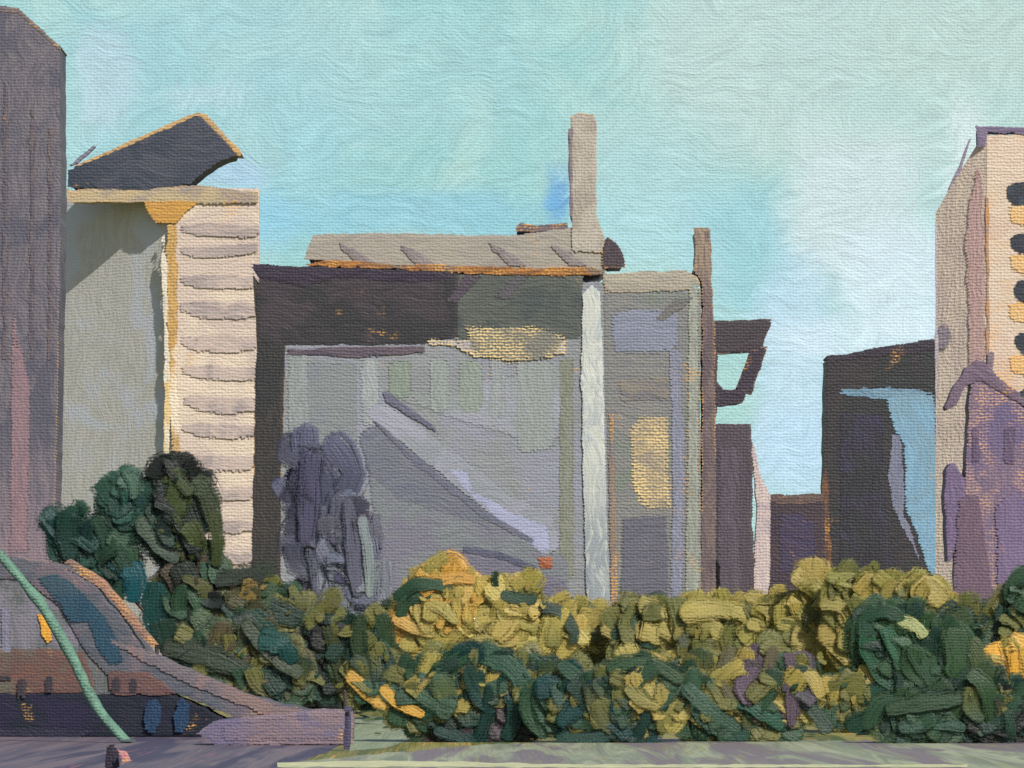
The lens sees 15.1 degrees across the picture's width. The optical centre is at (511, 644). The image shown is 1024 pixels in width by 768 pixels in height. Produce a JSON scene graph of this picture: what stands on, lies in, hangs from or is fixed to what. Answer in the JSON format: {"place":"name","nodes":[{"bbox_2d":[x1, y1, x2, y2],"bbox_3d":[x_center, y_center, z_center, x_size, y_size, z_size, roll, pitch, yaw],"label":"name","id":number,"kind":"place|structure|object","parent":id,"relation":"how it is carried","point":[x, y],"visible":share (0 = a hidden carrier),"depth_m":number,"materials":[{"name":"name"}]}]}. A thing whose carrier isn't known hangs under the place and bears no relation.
{"place":"outdoors","nodes":[
{"label":"outdoors","id":0,"kind":"place"},
{"bbox_2d":[104,744,131,767],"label":"post","id":1,"kind":"object","parent":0,"point":[112,754],"visible":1,"depth_m":182.97,"materials":[{"name":"grey"}]},
{"bbox_2d":[61,113,259,655],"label":"apartment block","id":2,"kind":"structure","parent":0,"point":[162,255],"depth_m":570.10,"materials":[{"name":"paint"}]},
{"bbox_2d":[0,716,356,767],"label":"road","id":3,"kind":"structure","parent":0,"point":[179,751],"depth_m":215.47,"materials":[{"name":"asphalt"}]},
{"bbox_2d":[0,549,135,742],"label":"pipe","id":4,"kind":"object","parent":3,"relation":"on","point":[35,596],"visible":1,"depth_m":236.75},
{"bbox_2d":[348,717,418,750],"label":"path","id":5,"kind":"structure","parent":0,"point":[366,737],"depth_m":252.83,"materials":[{"name":"paint"}]},
{"bbox_2d":[343,706,352,749],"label":"post","id":6,"kind":"object","parent":5,"relation":"on","point":[347,733],"visible":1,"depth_m":218.98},
{"bbox_2d":[0,0,1023,555],"bbox_3d":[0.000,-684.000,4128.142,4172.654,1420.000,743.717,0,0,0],"label":"sky","id":7,"kind":"structure","parent":0,"point":[800,158],"depth_m":4500.00,"materials":[{"name":"paint"}]},
{"bbox_2d":[177,693,879,759],"bbox_3d":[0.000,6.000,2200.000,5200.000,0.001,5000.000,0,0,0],"label":"ground","id":8,"kind":"structure","parent":0,"point":[338,752],"depth_m":237.70,"materials":[{"name":"green paint"}]},
{"bbox_2d":[0,6,66,562],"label":"tower block","id":9,"kind":"structure","parent":8,"relation":"on","point":[33,188],"depth_m":353.97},
{"bbox_2d":[36,451,278,653],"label":"broadleaf tree","id":10,"kind":"object","parent":8,"relation":"on","point":[165,513],"visible":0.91,"depth_m":311.61,"materials":[{"name":"green plant"}]},
{"bbox_2d":[0,556,354,736],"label":"ramp","id":11,"kind":"structure","parent":8,"relation":"on","point":[137,683],"depth_m":251.95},
{"bbox_2d":[143,699,161,732],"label":"blue door","id":12,"kind":"structure","parent":11,"relation":"in","point":[152,713],"depth_m":251.71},
{"bbox_2d":[173,697,190,732],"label":"blue door","id":13,"kind":"structure","parent":11,"relation":"in","point":[181,717],"depth_m":251.71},
{"bbox_2d":[148,607,325,706],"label":"shrub","id":14,"kind":"object","parent":8,"relation":"on","point":[244,654],"visible":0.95,"depth_m":287.64,"materials":[{"name":"green plant"}]},
{"bbox_2d":[196,708,354,744],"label":"wall","id":15,"kind":"structure","parent":8,"relation":"on","point":[324,726],"depth_m":230.94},
{"bbox_2d":[262,574,318,637],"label":"shrub","id":16,"kind":"object","parent":8,"relation":"on","point":[289,604],"visible":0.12,"depth_m":353.74,"materials":[{"name":"green plant"}]},
{"bbox_2d":[270,421,369,609],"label":"poplar","id":17,"kind":"object","parent":8,"relation":"on","point":[317,476],"visible":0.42,"depth_m":383.67,"materials":[{"name":"purple plant"}]},
{"bbox_2d":[303,641,363,713],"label":"shrub","id":18,"kind":"object","parent":8,"relation":"on","point":[313,704],"visible":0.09,"depth_m":335.16,"materials":[{"name":"green plant"}]},
{"bbox_2d":[295,587,398,711],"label":"shrub","id":19,"kind":"object","parent":8,"relation":"on","point":[355,660],"visible":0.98,"depth_m":290.71,"materials":[{"name":"green plant"}]},
{"bbox_2d":[313,489,393,614],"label":"poplar","id":20,"kind":"object","parent":8,"relation":"on","point":[353,569],"visible":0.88,"depth_m":371.66,"materials":[{"name":"purple plant"}]},
{"bbox_2d":[361,594,406,711],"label":"shrub","id":21,"kind":"object","parent":8,"relation":"on","point":[373,610],"visible":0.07,"depth_m":347.46,"materials":[{"name":"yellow plant"}]},
{"bbox_2d":[379,634,568,741],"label":"shrub","id":22,"kind":"object","parent":8,"relation":"on","point":[464,691],"visible":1,"depth_m":238.21,"materials":[{"name":"green plant"}]},
{"bbox_2d":[373,548,590,661],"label":"ochre tree","id":23,"kind":"object","parent":8,"relation":"on","point":[443,597],"visible":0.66,"depth_m":305.55,"materials":[{"name":"yellow plant"}]},
{"bbox_2d":[250,113,715,605],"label":"building","id":24,"kind":"structure","parent":8,"relation":"on","point":[529,395],"depth_m":449.89,"materials":[{"name":"grey paint"}]},
{"bbox_2d":[609,414,618,603],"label":"window","id":25,"kind":"structure","parent":24,"relation":"in","point":[612,514],"depth_m":449.82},
{"bbox_2d":[618,375,668,402],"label":"window","id":26,"kind":"structure","parent":24,"relation":"in","point":[634,389],"depth_m":449.82,"materials":[{"name":"grey paint"}]},
{"bbox_2d":[619,516,668,597],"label":"window","id":27,"kind":"structure","parent":24,"relation":"in","point":[645,551],"depth_m":449.82,"materials":[{"name":"glass"}]},
{"bbox_2d":[611,307,679,353],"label":"window","id":28,"kind":"structure","parent":24,"relation":"in","point":[634,330],"depth_m":449.82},
{"bbox_2d":[628,414,670,510],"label":"window","id":29,"kind":"structure","parent":24,"relation":"in","point":[649,436],"depth_m":449.82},
{"bbox_2d":[547,595,609,667],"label":"shrub","id":30,"kind":"object","parent":8,"relation":"on","point":[594,649],"visible":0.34,"depth_m":359.33,"materials":[{"name":"yellow plant"}]},
{"bbox_2d":[359,710,869,739],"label":"grass","id":31,"kind":"structure","parent":8,"relation":"on","point":[379,715],"depth_m":299.70,"materials":[{"name":"green plant"}]},
{"bbox_2d":[518,642,741,742],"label":"shrub","id":32,"kind":"object","parent":8,"relation":"on","point":[631,694],"visible":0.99,"depth_m":236.73,"materials":[{"name":"green plant"}]},
{"bbox_2d":[599,589,690,659],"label":"shrub","id":33,"kind":"object","parent":8,"relation":"on","point":[632,618],"visible":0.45,"depth_m":356.55,"materials":[{"name":"yellow plant"}]},
{"bbox_2d":[656,586,745,662],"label":"shrub","id":34,"kind":"object","parent":8,"relation":"on","point":[699,617],"visible":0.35,"depth_m":332.51,"materials":[{"name":"yellow plant"}]},
{"bbox_2d":[670,629,834,741],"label":"shrub","id":35,"kind":"object","parent":8,"relation":"on","point":[768,686],"visible":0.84,"depth_m":239.67,"materials":[{"name":"green plant"}]},
{"bbox_2d":[715,584,794,655],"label":"shrub","id":36,"kind":"object","parent":8,"relation":"on","point":[752,613],"visible":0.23,"depth_m":323.59,"materials":[{"name":"yellow plant"}]},
{"bbox_2d":[750,444,770,593],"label":"pale pylon","id":37,"kind":"object","parent":8,"relation":"on","point":[761,570],"visible":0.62,"depth_m":497.97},
{"bbox_2d":[768,493,825,595],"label":"block","id":38,"kind":"structure","parent":8,"relation":"on","point":[797,528],"depth_m":554.92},
{"bbox_2d":[779,512,815,573],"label":"window","id":39,"kind":"structure","parent":38,"relation":"in","point":[797,542],"depth_m":554.91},
{"bbox_2d":[773,556,838,674],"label":"shrub","id":40,"kind":"object","parent":8,"relation":"on","point":[798,621],"visible":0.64,"depth_m":320.49,"materials":[{"name":"yellow plant"}]},
{"bbox_2d":[816,558,909,669],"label":"shrub","id":41,"kind":"object","parent":8,"relation":"on","point":[848,589],"visible":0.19,"depth_m":317.81,"materials":[{"name":"yellow plant"}]},
{"bbox_2d":[820,339,935,578],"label":"office tower","id":42,"kind":"structure","parent":8,"relation":"on","point":[878,469],"depth_m":599.90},
{"bbox_2d":[815,593,992,732],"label":"shrub","id":43,"kind":"object","parent":8,"relation":"on","point":[892,643],"visible":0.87,"depth_m":263.56,"materials":[{"name":"green plant"}]},
{"bbox_2d":[880,567,958,614],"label":"shrub","id":44,"kind":"object","parent":8,"relation":"on","point":[935,591],"visible":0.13,"depth_m":314.54,"materials":[{"name":"yellow plant"}]},
{"bbox_2d":[860,659,1023,742],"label":"shrub","id":45,"kind":"object","parent":8,"relation":"on","point":[980,705],"visible":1,"depth_m":235.20,"materials":[{"name":"green plant"}]},
{"bbox_2d":[935,589,992,647],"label":"shrub","id":46,"kind":"object","parent":8,"relation":"on","point":[968,611],"visible":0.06,"depth_m":308.83,"materials":[{"name":"green plant"}]},
{"bbox_2d":[941,350,1023,603],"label":"gabled tower","id":47,"kind":"structure","parent":8,"relation":"on","point":[982,501],"depth_m":335.92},
{"bbox_2d":[972,426,980,461],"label":"window","id":48,"kind":"structure","parent":47,"relation":"in","point":[976,451],"depth_m":335.91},
{"bbox_2d":[1003,426,1015,463],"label":"window","id":49,"kind":"structure","parent":47,"relation":"in","point":[1009,456],"depth_m":335.91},
{"bbox_2d":[979,565,1023,646],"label":"shrub","id":50,"kind":"object","parent":8,"relation":"on","point":[1003,610],"visible":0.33,"depth_m":302.81,"materials":[{"name":"green plant"}]},
{"bbox_2d":[983,630,1023,678],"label":"shrub","id":51,"kind":"object","parent":8,"relation":"on","point":[1009,652],"visible":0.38,"depth_m":293.75,"materials":[{"name":"orange plant"}]},
{"bbox_2d":[282,738,1023,767],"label":"pavement","id":52,"kind":"structure","parent":0,"point":[866,752],"depth_m":211.40,"materials":[{"name":"paint"}]},
{"bbox_2d":[277,760,967,767],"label":"kerb line","id":53,"kind":"object","parent":52,"relation":"on","point":[383,763],"visible":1,"depth_m":191.88,"materials":[{"name":"paint"}]},
{"bbox_2d":[714,319,771,600],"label":"gantry tower","id":54,"kind":"structure","parent":0,"point":[734,546],"depth_m":509.93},
{"bbox_2d":[934,125,1023,590],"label":"corner tower","id":55,"kind":"structure","parent":0,"point":[979,261],"depth_m":375.34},
{"bbox_2d":[947,138,971,191],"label":"guy wire","id":56,"kind":"object","parent":55,"relation":"attached to","point":[957,172],"visible":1,"depth_m":375.32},
{"bbox_2d":[1007,182,1023,204],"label":"window","id":57,"kind":"structure","parent":55,"relation":"in","point":[1015,192],"depth_m":374.92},
{"bbox_2d":[1010,234,1023,253],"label":"window","id":58,"kind":"structure","parent":55,"relation":"in","point":[1017,241],"depth_m":374.92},
{"bbox_2d":[1014,280,1023,302],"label":"window","id":59,"kind":"structure","parent":55,"relation":"in","point":[1019,290],"depth_m":374.92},
{"bbox_2d":[1015,332,1023,353],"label":"window","id":60,"kind":"structure","parent":55,"relation":"in","point":[1019,341],"depth_m":374.92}
]}

